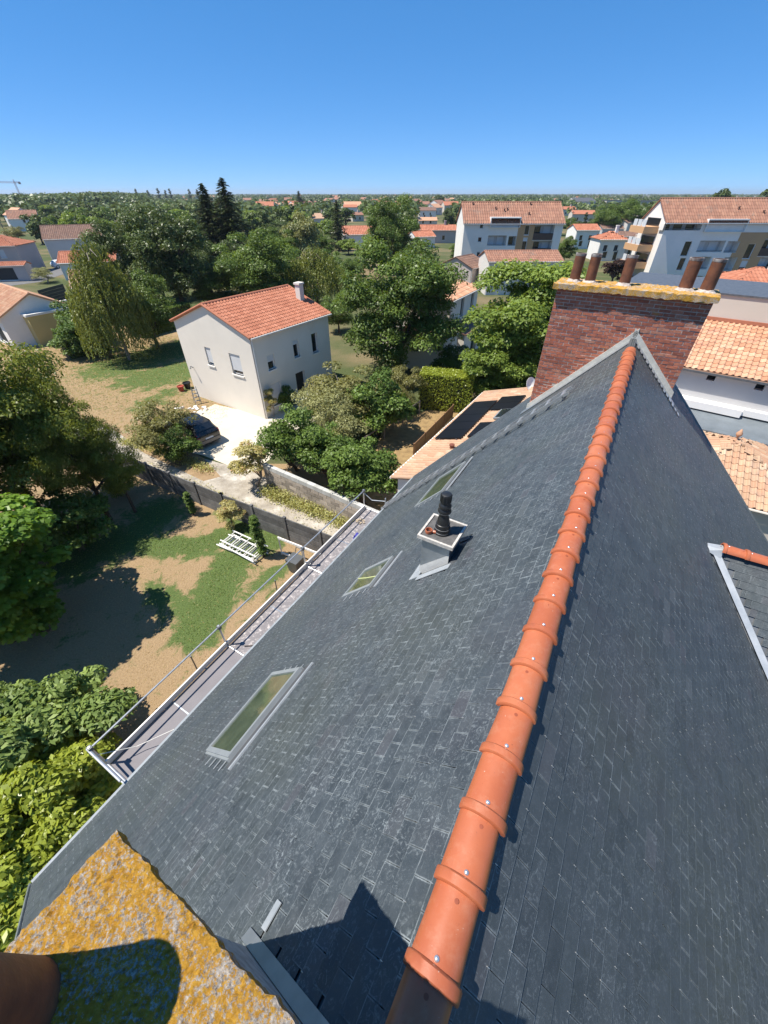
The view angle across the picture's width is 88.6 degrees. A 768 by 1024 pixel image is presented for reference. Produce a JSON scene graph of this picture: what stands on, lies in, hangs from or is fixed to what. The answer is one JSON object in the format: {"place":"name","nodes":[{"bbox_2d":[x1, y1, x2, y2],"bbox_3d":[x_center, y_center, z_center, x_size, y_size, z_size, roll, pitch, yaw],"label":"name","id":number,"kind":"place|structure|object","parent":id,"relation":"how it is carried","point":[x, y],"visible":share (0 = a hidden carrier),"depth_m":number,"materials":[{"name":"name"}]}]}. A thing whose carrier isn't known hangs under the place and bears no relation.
{"place":"outdoors","nodes":[
{"label":"outdoors","id":0,"kind":"place"},
{"bbox_2d":[5,210,37,230],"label":"house","id":1,"kind":"structure","parent":0,"point":[13,218],"depth_m":160.30,"materials":[{"name":"orange tile"}]},
{"bbox_2d":[0,235,45,269],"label":"house","id":2,"kind":"structure","parent":0,"point":[15,249],"depth_m":74.94,"materials":[{"name":"white paint"}]},
{"bbox_2d":[0,268,62,285],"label":"street","id":3,"kind":"structure","parent":0,"point":[56,272],"depth_m":71.54,"materials":[{"name":"grey asphalt"}]},
{"bbox_2d":[56,250,119,279],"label":"house","id":4,"kind":"structure","parent":0,"point":[62,260],"depth_m":70.18,"materials":[{"name":"orange"}]},
{"bbox_2d":[0,326,232,427],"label":"house lawn","id":5,"kind":"structure","parent":0,"point":[161,362],"depth_m":32.99,"materials":[{"name":"green plant"}]},
{"bbox_2d":[20,299,69,345],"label":"garage","id":6,"kind":"structure","parent":5,"relation":"on","point":[40,325],"depth_m":39.90,"materials":[{"name":"white paint"}]},
{"bbox_2d":[49,299,79,327],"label":"garden shrub","id":7,"kind":"object","parent":5,"relation":"on","point":[63,316],"visible":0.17,"depth_m":37.89,"materials":[{"name":"green plant"}]},
{"bbox_2d":[46,321,112,358],"bbox_3d":[-28.197,-16.157,36.865,4.652,3.241,5.384,26,46,28],"label":"hedge shrub","id":8,"kind":"object","parent":5,"relation":"on","point":[56,342],"visible":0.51,"depth_m":36.02,"materials":[{"name":"green plant"}]},
{"bbox_2d":[64,234,166,364],"bbox_3d":[-23.962,-18.221,34.190,6.848,9.803,6.399,-17,42,-20],"label":"weeping birch","id":9,"kind":"object","parent":5,"relation":"on","point":[97,292],"visible":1,"depth_m":32.95,"materials":[{"name":"green plant"}]},
{"bbox_2d":[113,268,175,348],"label":"garden tree","id":10,"kind":"object","parent":5,"relation":"on","point":[147,287],"visible":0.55,"depth_m":36.46,"materials":[{"name":"green plant"}]},
{"bbox_2d":[139,301,190,337],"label":"clipped hedge","id":11,"kind":"object","parent":5,"relation":"on","point":[179,308],"visible":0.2,"depth_m":44.94,"materials":[{"name":"green plant"}]},
{"bbox_2d":[169,281,331,418],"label":"white house","id":12,"kind":"structure","parent":5,"relation":"on","point":[243,352],"depth_m":26.90,"materials":[{"name":"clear paint"}]},
{"bbox_2d":[113,427,220,480],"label":"bare verge","id":13,"kind":"structure","parent":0,"point":[205,476],"depth_m":22.84,"materials":[{"name":"beige soil"}]},
{"bbox_2d":[122,398,199,450],"bbox_3d":[-13.043,-4.553,22.484,3.756,3.325,4.282,12,40,14],"label":"dry shrub","id":14,"kind":"object","parent":13,"relation":"on","point":[152,428],"visible":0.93,"depth_m":22.07,"materials":[{"name":"green plant"}]},
{"bbox_2d":[117,435,223,475],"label":"verge weeds","id":15,"kind":"object","parent":13,"relation":"on","point":[125,441],"visible":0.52,"depth_m":22.89,"materials":[{"name":"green plant"}]},
{"bbox_2d":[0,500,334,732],"bbox_3d":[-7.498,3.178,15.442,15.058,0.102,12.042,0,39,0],"label":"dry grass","id":16,"kind":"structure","parent":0,"point":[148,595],"depth_m":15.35,"materials":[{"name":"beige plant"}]},
{"bbox_2d":[17,412,345,536],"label":"gravel path","id":17,"kind":"structure","parent":0,"point":[240,487],"depth_m":20.98,"materials":[{"name":"beige gravel"}]},
{"bbox_2d":[227,439,266,486],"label":"oleander","id":18,"kind":"object","parent":17,"relation":"on","point":[253,453],"visible":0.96,"depth_m":19.70,"materials":[{"name":"yellow plant"}]},
{"bbox_2d":[257,481,353,529],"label":"dry weeds","id":19,"kind":"object","parent":17,"relation":"on","point":[281,495],"visible":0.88,"depth_m":19.39,"materials":[{"name":"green plant"}]},
{"bbox_2d":[263,462,379,521],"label":"block wall","id":20,"kind":"structure","parent":17,"relation":"on","point":[327,499],"depth_m":19.02,"materials":[{"name":"concrete"}]},
{"bbox_2d":[0,464,397,763],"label":"lawn","id":21,"kind":"structure","parent":0,"point":[126,623],"depth_m":15.35,"materials":[{"name":"green plant"}]},
{"bbox_2d":[0,716,44,774],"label":"laurel bush","id":22,"kind":"object","parent":21,"relation":"on","point":[31,756],"visible":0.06,"depth_m":8.77,"materials":[{"name":"green plant"}]},
{"bbox_2d":[0,492,56,644],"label":"maple tree","id":23,"kind":"object","parent":21,"relation":"on","point":[28,558],"visible":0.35,"depth_m":12.59,"materials":[{"name":"green plant"}]},
{"bbox_2d":[0,507,72,644],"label":"maple tree","id":24,"kind":"object","parent":21,"relation":"on","point":[20,528],"visible":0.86,"depth_m":12.00,"materials":[{"name":"green plant"}]},
{"bbox_2d":[0,340,81,511],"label":"walnut tree","id":25,"kind":"object","parent":21,"relation":"on","point":[15,476],"visible":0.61,"depth_m":15.28,"materials":[{"name":"green plant"}]},
{"bbox_2d":[0,735,101,862],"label":"laurel bush","id":26,"kind":"object","parent":21,"relation":"on","point":[16,783],"visible":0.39,"depth_m":7.94,"materials":[{"name":"green plant"}]},
{"bbox_2d":[0,789,102,940],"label":"laurel bush","id":27,"kind":"object","parent":21,"relation":"on","point":[13,898],"visible":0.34,"depth_m":7.55,"materials":[{"name":"green plant"}]},
{"bbox_2d":[0,731,122,869],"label":"laurel bush","id":28,"kind":"object","parent":21,"relation":"on","point":[105,784],"visible":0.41,"depth_m":8.47,"materials":[{"name":"green plant"}]},
{"bbox_2d":[10,377,120,519],"bbox_3d":[-13.206,-2.227,16.860,3.577,6.748,3.515,-22,44,-25],"label":"walnut tree","id":29,"kind":"object","parent":21,"relation":"on","point":[61,452],"visible":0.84,"depth_m":15.63,"materials":[{"name":"green plant"}]},
{"bbox_2d":[0,664,137,778],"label":"fig bush","id":30,"kind":"object","parent":21,"relation":"on","point":[73,706],"visible":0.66,"depth_m":9.32,"materials":[{"name":"green plant"}]},
{"bbox_2d":[35,489,117,552],"bbox_3d":[-13.219,0.427,16.748,2.956,2.766,3.421,-22,44,-25],"label":"garden shrub","id":31,"kind":"object","parent":21,"relation":"on","point":[80,515],"visible":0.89,"depth_m":16.37,"materials":[{"name":"green plant"}]},
{"bbox_2d":[74,423,145,512],"bbox_3d":[-12.224,-1.836,17.970,2.714,4.696,2.431,12,40,14],"label":"leaning tree","id":32,"kind":"object","parent":21,"relation":"on","point":[113,470],"visible":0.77,"depth_m":17.34,"materials":[{"name":"green plant"}]},
{"bbox_2d":[107,451,336,552],"bbox_3d":[-8.345,-0.605,19.131,16.762,1.460,0.236,19,43,22],"label":"concrete fence","id":33,"kind":"object","parent":21,"relation":"on","point":[289,530],"visible":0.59,"depth_m":18.21,"materials":[{"name":"grey concrete"}]},
{"bbox_2d":[216,499,246,529],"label":"climbing shrub","id":34,"kind":"object","parent":21,"relation":"on","point":[223,513],"visible":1,"depth_m":17.70,"materials":[{"name":"yellow plant"}]},
{"bbox_2d":[86,489,385,783],"bbox_3d":[-2.852,3.512,11.998,0.988,3.840,10.026,20,43,23],"label":"scaffold","id":35,"kind":"object","parent":21,"relation":"on","point":[138,746],"visible":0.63,"depth_m":9.84,"materials":[{"name":"grey metal"}]},
{"bbox_2d":[248,514,267,557],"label":"cypress","id":36,"kind":"object","parent":21,"relation":"on","point":[256,531],"visible":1,"depth_m":16.06,"materials":[{"name":"green plant"}]},
{"bbox_2d":[285,547,304,572],"bbox_3d":[-3.580,2.028,16.112,0.560,0.962,0.677,19,43,22],"label":"grey bin","id":37,"kind":"object","parent":21,"relation":"on","point":[295,564],"visible":0.69,"depth_m":15.92,"materials":[{"name":"plastic"}]},
{"bbox_2d":[294,421,361,481],"bbox_3d":[-2.783,-2.974,20.171,3.509,3.862,3.335,17,42,20],"label":"laurel shrub","id":38,"kind":"object","parent":21,"relation":"on","point":[320,439],"visible":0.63,"depth_m":19.20,"materials":[{"name":"green plant"}]},
{"bbox_2d":[320,436,401,505],"bbox_3d":[-0.993,-1.890,18.757,3.968,3.964,3.771,6,39,7],"label":"laurel shrub","id":39,"kind":"object","parent":21,"relation":"on","point":[365,469],"visible":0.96,"depth_m":17.65,"materials":[{"name":"green plant"}]},
{"bbox_2d":[183,403,314,473],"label":"driveway","id":40,"kind":"structure","parent":0,"point":[236,427],"depth_m":26.12,"materials":[{"name":"white concrete"}]},
{"bbox_2d":[166,412,220,446],"bbox_3d":[-12.223,-5.391,24.891,4.110,1.450,1.980,26,46,29],"label":"parked car","id":41,"kind":"object","parent":40,"relation":"on","point":[204,430],"visible":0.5,"depth_m":23.88,"materials":[{"name":"black metal"}]},
{"bbox_2d":[341,225,373,247],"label":"house","id":42,"kind":"structure","parent":0,"point":[355,232],"depth_m":112.26,"materials":[{"name":"orange tile"}]},
{"bbox_2d":[0,194,757,463],"bbox_3d":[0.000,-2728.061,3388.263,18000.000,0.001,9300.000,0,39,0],"label":"ground","id":43,"kind":"structure","parent":0,"point":[343,353],"depth_m":58.72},
{"bbox_2d":[0,261,36,281],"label":"lean to","id":44,"kind":"object","parent":43,"relation":"on","point":[15,271],"visible":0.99,"depth_m":69.43,"materials":[{"name":"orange paint"}]},
{"bbox_2d":[0,283,62,348],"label":"house","id":45,"kind":"structure","parent":43,"relation":"on","point":[15,302],"depth_m":39.19,"materials":[{"name":"white paint"}]},
{"bbox_2d":[0,810,63,951],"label":"laurel bush","id":46,"kind":"object","parent":43,"relation":"on","point":[8,868],"visible":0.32,"depth_m":7.03,"materials":[{"name":"green plant"}]},
{"bbox_2d":[18,213,49,244],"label":"tree","id":47,"kind":"object","parent":43,"relation":"on","point":[32,226],"visible":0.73,"depth_m":116.64,"materials":[{"name":"green plant"}]},
{"bbox_2d":[37,284,68,300],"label":"dark fence","id":48,"kind":"object","parent":43,"relation":"on","point":[50,292],"visible":0.59,"depth_m":56.48,"materials":[{"name":"black metal"}]},
{"bbox_2d":[39,224,102,259],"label":"house","id":49,"kind":"structure","parent":43,"relation":"on","point":[57,238],"depth_m":85.32,"materials":[{"name":"white paint"}]},
{"bbox_2d":[0,191,153,206],"bbox_3d":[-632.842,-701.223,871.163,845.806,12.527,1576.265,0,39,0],"label":"wood","id":50,"kind":"object","parent":43,"relation":"on","point":[59,198],"visible":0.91,"depth_m":296.17,"materials":[{"name":"green plant"}]},
{"bbox_2d":[57,211,97,224],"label":"lime green tree","id":51,"kind":"object","parent":43,"relation":"on","point":[82,218],"visible":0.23,"depth_m":102.40,"materials":[{"name":"green plant"}]},
{"bbox_2d":[74,217,141,289],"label":"broadleaf tree","id":52,"kind":"object","parent":43,"relation":"on","point":[109,244],"visible":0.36,"depth_m":43.62,"materials":[{"name":"green plant"}]},
{"bbox_2d":[116,202,210,301],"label":"broadleaf tree","id":53,"kind":"object","parent":43,"relation":"on","point":[172,264],"visible":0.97,"depth_m":44.06,"materials":[{"name":"green plant"}]},
{"bbox_2d":[152,423,202,461],"bbox_3d":[-11.907,-3.849,22.492,2.610,2.158,2.255,-29,47,-31],"label":"garden shrub","id":54,"kind":"object","parent":43,"relation":"on","point":[189,444],"visible":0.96,"depth_m":22.04,"materials":[{"name":"green plant"}]},
{"bbox_2d":[170,240,216,281],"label":"broadleaf tree","id":55,"kind":"object","parent":43,"relation":"on","point":[205,255],"visible":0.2,"depth_m":57.06,"materials":[{"name":"green plant"}]},
{"bbox_2d":[182,262,236,301],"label":"broadleaf tree","id":56,"kind":"object","parent":43,"relation":"on","point":[204,291],"visible":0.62,"depth_m":48.16,"materials":[{"name":"green plant"}]},
{"bbox_2d":[193,183,232,284],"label":"spruce","id":57,"kind":"object","parent":43,"relation":"on","point":[206,207],"visible":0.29,"depth_m":63.60,"materials":[{"name":"green plant"}]},
{"bbox_2d":[210,177,252,257],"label":"spruce","id":58,"kind":"object","parent":43,"relation":"on","point":[231,221],"visible":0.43,"depth_m":63.63,"materials":[{"name":"green plant"}]},
{"bbox_2d":[238,211,266,240],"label":"tree","id":59,"kind":"object","parent":43,"relation":"on","point":[254,223],"visible":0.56,"depth_m":116.75,"materials":[{"name":"green plant"}]},
{"bbox_2d":[211,227,299,293],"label":"broadleaf tree","id":60,"kind":"object","parent":43,"relation":"on","point":[261,253],"visible":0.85,"depth_m":45.38,"materials":[{"name":"green plant"}]},
{"bbox_2d":[262,226,298,257],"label":"broadleaf tree","id":61,"kind":"object","parent":43,"relation":"on","point":[271,229],"visible":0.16,"depth_m":77.42,"materials":[{"name":"green plant"}]},
{"bbox_2d":[252,403,321,471],"bbox_3d":[-5.093,-3.826,21.044,3.663,4.103,3.854,14,41,16],"label":"laurel shrub","id":62,"kind":"object","parent":43,"relation":"on","point":[279,440],"visible":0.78,"depth_m":19.91,"materials":[{"name":"green plant"}]},
{"bbox_2d":[277,385,296,405],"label":"garden shrub","id":63,"kind":"object","parent":43,"relation":"on","point":[287,399],"visible":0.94,"depth_m":27.79,"materials":[{"name":"green plant"}]},
{"bbox_2d":[279,210,321,257],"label":"silver tree","id":64,"kind":"object","parent":43,"relation":"on","point":[307,237],"visible":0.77,"depth_m":80.06,"materials":[{"name":"green plant"}]},
{"bbox_2d":[283,244,348,303],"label":"willow tree","id":65,"kind":"object","parent":43,"relation":"on","point":[309,272],"visible":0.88,"depth_m":50.17,"materials":[{"name":"green plant"}]},
{"bbox_2d":[290,386,372,440],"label":"olive tree","id":66,"kind":"object","parent":43,"relation":"on","point":[322,413],"visible":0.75,"depth_m":22.08,"materials":[{"name":"green plant"}]},
{"bbox_2d":[320,293,353,332],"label":"broadleaf tree","id":67,"kind":"object","parent":43,"relation":"on","point":[345,318],"visible":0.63,"depth_m":42.36,"materials":[{"name":"green plant"}]},
{"bbox_2d":[328,200,350,251],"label":"dark conifer","id":68,"kind":"object","parent":43,"relation":"on","point":[338,231],"visible":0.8,"depth_m":103.89,"materials":[{"name":"green plant"}]},
{"bbox_2d":[302,361,393,422],"bbox_3d":[-2.086,-7.271,25.306,6.285,4.028,5.512,-1,39,-1],"label":"pale tree","id":69,"kind":"object","parent":43,"relation":"on","point":[321,382],"visible":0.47,"depth_m":24.18,"materials":[{"name":"green plant"}]},
{"bbox_2d":[335,258,361,283],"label":"broadleaf tree","id":70,"kind":"object","parent":43,"relation":"on","point":[347,264],"visible":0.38,"depth_m":60.24,"materials":[{"name":"green plant"}]},
{"bbox_2d":[342,366,416,435],"bbox_3d":[-0.466,-6.494,24.143,4.483,4.276,3.874,-24,45,-26],"label":"garden tree","id":71,"kind":"object","parent":43,"relation":"on","point":[387,406],"visible":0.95,"depth_m":23.21,"materials":[{"name":"green plant"}]},
{"bbox_2d":[0,194,765,220],"bbox_3d":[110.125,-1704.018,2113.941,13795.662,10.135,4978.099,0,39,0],"label":"distant woods","id":72,"kind":"object","parent":43,"relation":"on","point":[307,207],"visible":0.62,"depth_m":353.65,"materials":[{"name":"green plant"}]},
{"bbox_2d":[0,252,767,1023],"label":"slate roof house","id":73,"kind":"structure","parent":43,"relation":"on","point":[492,748],"depth_m":3.11,"materials":[{"name":"stone"}]},
{"bbox_2d":[381,386,571,508],"bbox_3d":[1.924,-1.374,10.966,4.916,5.373,0.371,25,45,28],"label":"flashing","id":74,"kind":"object","parent":73,"relation":"on","point":[540,408],"visible":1,"depth_m":9.90,"materials":[{"name":"metal"}]},
{"bbox_2d":[362,192,420,273],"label":"broadleaf tree","id":75,"kind":"object","parent":43,"relation":"on","point":[394,229],"visible":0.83,"depth_m":70.08,"materials":[{"name":"green plant"}]},
{"bbox_2d":[330,235,468,377],"bbox_3d":[0.949,-15.507,30.707,10.196,10.020,9.933,-5,39,-7],"label":"oak tree","id":76,"kind":"object","parent":43,"relation":"on","point":[421,285],"visible":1,"depth_m":28.59,"materials":[{"name":"green plant"}]},
{"bbox_2d":[391,365,428,404],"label":"rusty bush","id":77,"kind":"object","parent":43,"relation":"on","point":[398,373],"visible":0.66,"depth_m":26.79,"materials":[{"name":"green plant"}]},
{"bbox_2d":[398,326,457,369],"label":"villa wing","id":78,"kind":"structure","parent":43,"relation":"on","point":[420,359],"depth_m":34.07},
{"bbox_2d":[380,280,489,360],"bbox_3d":[4.940,-19.388,38.213,8.980,6.438,7.761,20,43,23],"label":"cream villa","id":79,"kind":"object","parent":43,"relation":"on","point":[464,299],"visible":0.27,"depth_m":36.23,"materials":[{"name":"beige paint"}]},
{"bbox_2d":[418,366,475,412],"bbox_3d":[4.457,-8.788,28.090,3.893,2.705,2.071,9,40,11],"label":"clipped hedge","id":80,"kind":"object","parent":43,"relation":"on","point":[445,389],"visible":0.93,"depth_m":27.42,"materials":[{"name":"green plant"}]},
{"bbox_2d":[429,344,469,370],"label":"garden shrub","id":81,"kind":"object","parent":43,"relation":"on","point":[451,360],"visible":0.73,"depth_m":31.76,"materials":[{"name":"green plant"}]},
{"bbox_2d":[439,253,478,283],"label":"house","id":82,"kind":"structure","parent":43,"relation":"on","point":[469,262],"depth_m":63.70,"materials":[{"name":"white paint"}]},
{"bbox_2d":[389,387,532,490],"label":"solar panel house","id":83,"kind":"structure","parent":43,"relation":"on","point":[431,451],"depth_m":18.25,"materials":[{"name":"beige tile"}]},
{"bbox_2d":[435,400,497,438],"bbox_3d":[4.320,-4.806,20.182,1.303,0.433,5.015,21,44,24],"label":"solar panel array","id":84,"kind":"object","parent":83,"relation":"on","point":[465,421],"visible":1,"depth_m":19.90,"materials":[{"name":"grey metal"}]},
{"bbox_2d":[490,395,525,410],"bbox_3d":[6.524,-5.763,20.720,1.250,0.417,2.002,21,44,24],"label":"solar panel array","id":85,"kind":"object","parent":83,"relation":"on","point":[508,402],"visible":0.95,"depth_m":20.65,"materials":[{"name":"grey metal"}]},
{"bbox_2d":[458,324,540,395],"bbox_3d":[8.295,-9.935,27.217,6.080,5.664,6.294,24,45,27],"label":"lime tree","id":86,"kind":"object","parent":43,"relation":"on","point":[492,358],"visible":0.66,"depth_m":25.94,"materials":[{"name":"green plant"}]},
{"bbox_2d":[454,201,565,256],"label":"apartment block","id":87,"kind":"structure","parent":43,"relation":"on","point":[482,226],"depth_m":74.72,"materials":[{"name":"paint"}]},
{"bbox_2d":[460,258,587,388],"bbox_3d":[9.940,-11.935,26.913,9.046,9.204,9.364,19,43,22],"label":"lime tree","id":88,"kind":"object","parent":43,"relation":"on","point":[529,308],"visible":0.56,"depth_m":25.00,"materials":[{"name":"green plant"}]},
{"bbox_2d":[558,235,577,262],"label":"broadleaf tree","id":89,"kind":"object","parent":43,"relation":"on","point":[568,244],"visible":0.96,"depth_m":85.30,"materials":[{"name":"green plant"}]},
{"bbox_2d":[568,210,594,221],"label":"house","id":90,"kind":"structure","parent":43,"relation":"on","point":[579,215],"depth_m":213.26,"materials":[{"name":"white paint"}]},
{"bbox_2d":[591,203,624,225],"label":"broadleaf tree","id":91,"kind":"object","parent":43,"relation":"on","point":[604,217],"visible":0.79,"depth_m":132.50,"materials":[{"name":"green plant"}]},
{"bbox_2d":[601,258,625,280],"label":"purple tree","id":92,"kind":"object","parent":43,"relation":"on","point":[617,264],"visible":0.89,"depth_m":65.15,"materials":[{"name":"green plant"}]},
{"bbox_2d":[613,198,648,225],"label":"broadleaf tree","id":93,"kind":"object","parent":43,"relation":"on","point":[630,206],"visible":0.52,"depth_m":131.92,"materials":[{"name":"green plant"}]},
{"bbox_2d":[621,197,767,276],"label":"apartment block","id":94,"kind":"structure","parent":43,"relation":"on","point":[675,234],"depth_m":67.25,"materials":[{"name":"white paint"}]},
{"bbox_2d":[630,272,767,445],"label":"tiled neighbour house","id":95,"kind":"structure","parent":43,"relation":"on","point":[721,383],"depth_m":19.72,"materials":[{"name":"white paint"}]},
{"bbox_2d":[704,429,767,539],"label":"outbuilding","id":96,"kind":"structure","parent":43,"relation":"on","point":[744,461],"depth_m":16.36,"materials":[{"name":"tile"}]},
{"bbox_2d":[719,267,767,282],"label":"house","id":97,"kind":"structure","parent":43,"relation":"on","point":[757,274],"depth_m":55.14,"materials":[{"name":"orange tile"}]},
{"bbox_2d":[0,0,767,193],"label":"sky","id":98,"kind":"structure","parent":0,"point":[258,96],"materials":[{"name":"blue"}]},
{"bbox_2d":[359,410,458,502],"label":"neighbour yard","id":99,"kind":"structure","parent":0,"point":[399,439],"depth_m":25.59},
{"bbox_2d":[413,404,453,454],"bbox_3d":[3.242,-5.268,25.097,0.122,1.000,6.285,19,43,22],"label":"timber fence","id":100,"kind":"object","parent":99,"relation":"on","point":[432,431],"visible":0.87,"depth_m":24.90,"materials":[{"name":"brown wood"}]},
{"bbox_2d":[408,230,435,247],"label":"house","id":101,"kind":"structure","parent":0,"point":[430,235],"depth_m":111.23,"materials":[{"name":"orange tile"}]},
{"bbox_2d":[419,220,456,242],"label":"house","id":102,"kind":"structure","parent":0,"point":[444,233],"depth_m":122.52,"materials":[{"name":"white paint"}]},
{"bbox_2d":[477,249,563,294],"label":"house","id":103,"kind":"structure","parent":0,"point":[487,258],"depth_m":59.24,"materials":[{"name":"white paint"}]},
{"bbox_2d":[565,224,600,248],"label":"house","id":104,"kind":"structure","parent":0,"point":[582,234],"depth_m":109.27,"materials":[{"name":"white paint"}]},
{"bbox_2d":[586,225,627,260],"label":"house","id":105,"kind":"structure","parent":0,"point":[609,245],"depth_m":89.72,"materials":[{"name":"white paint"}]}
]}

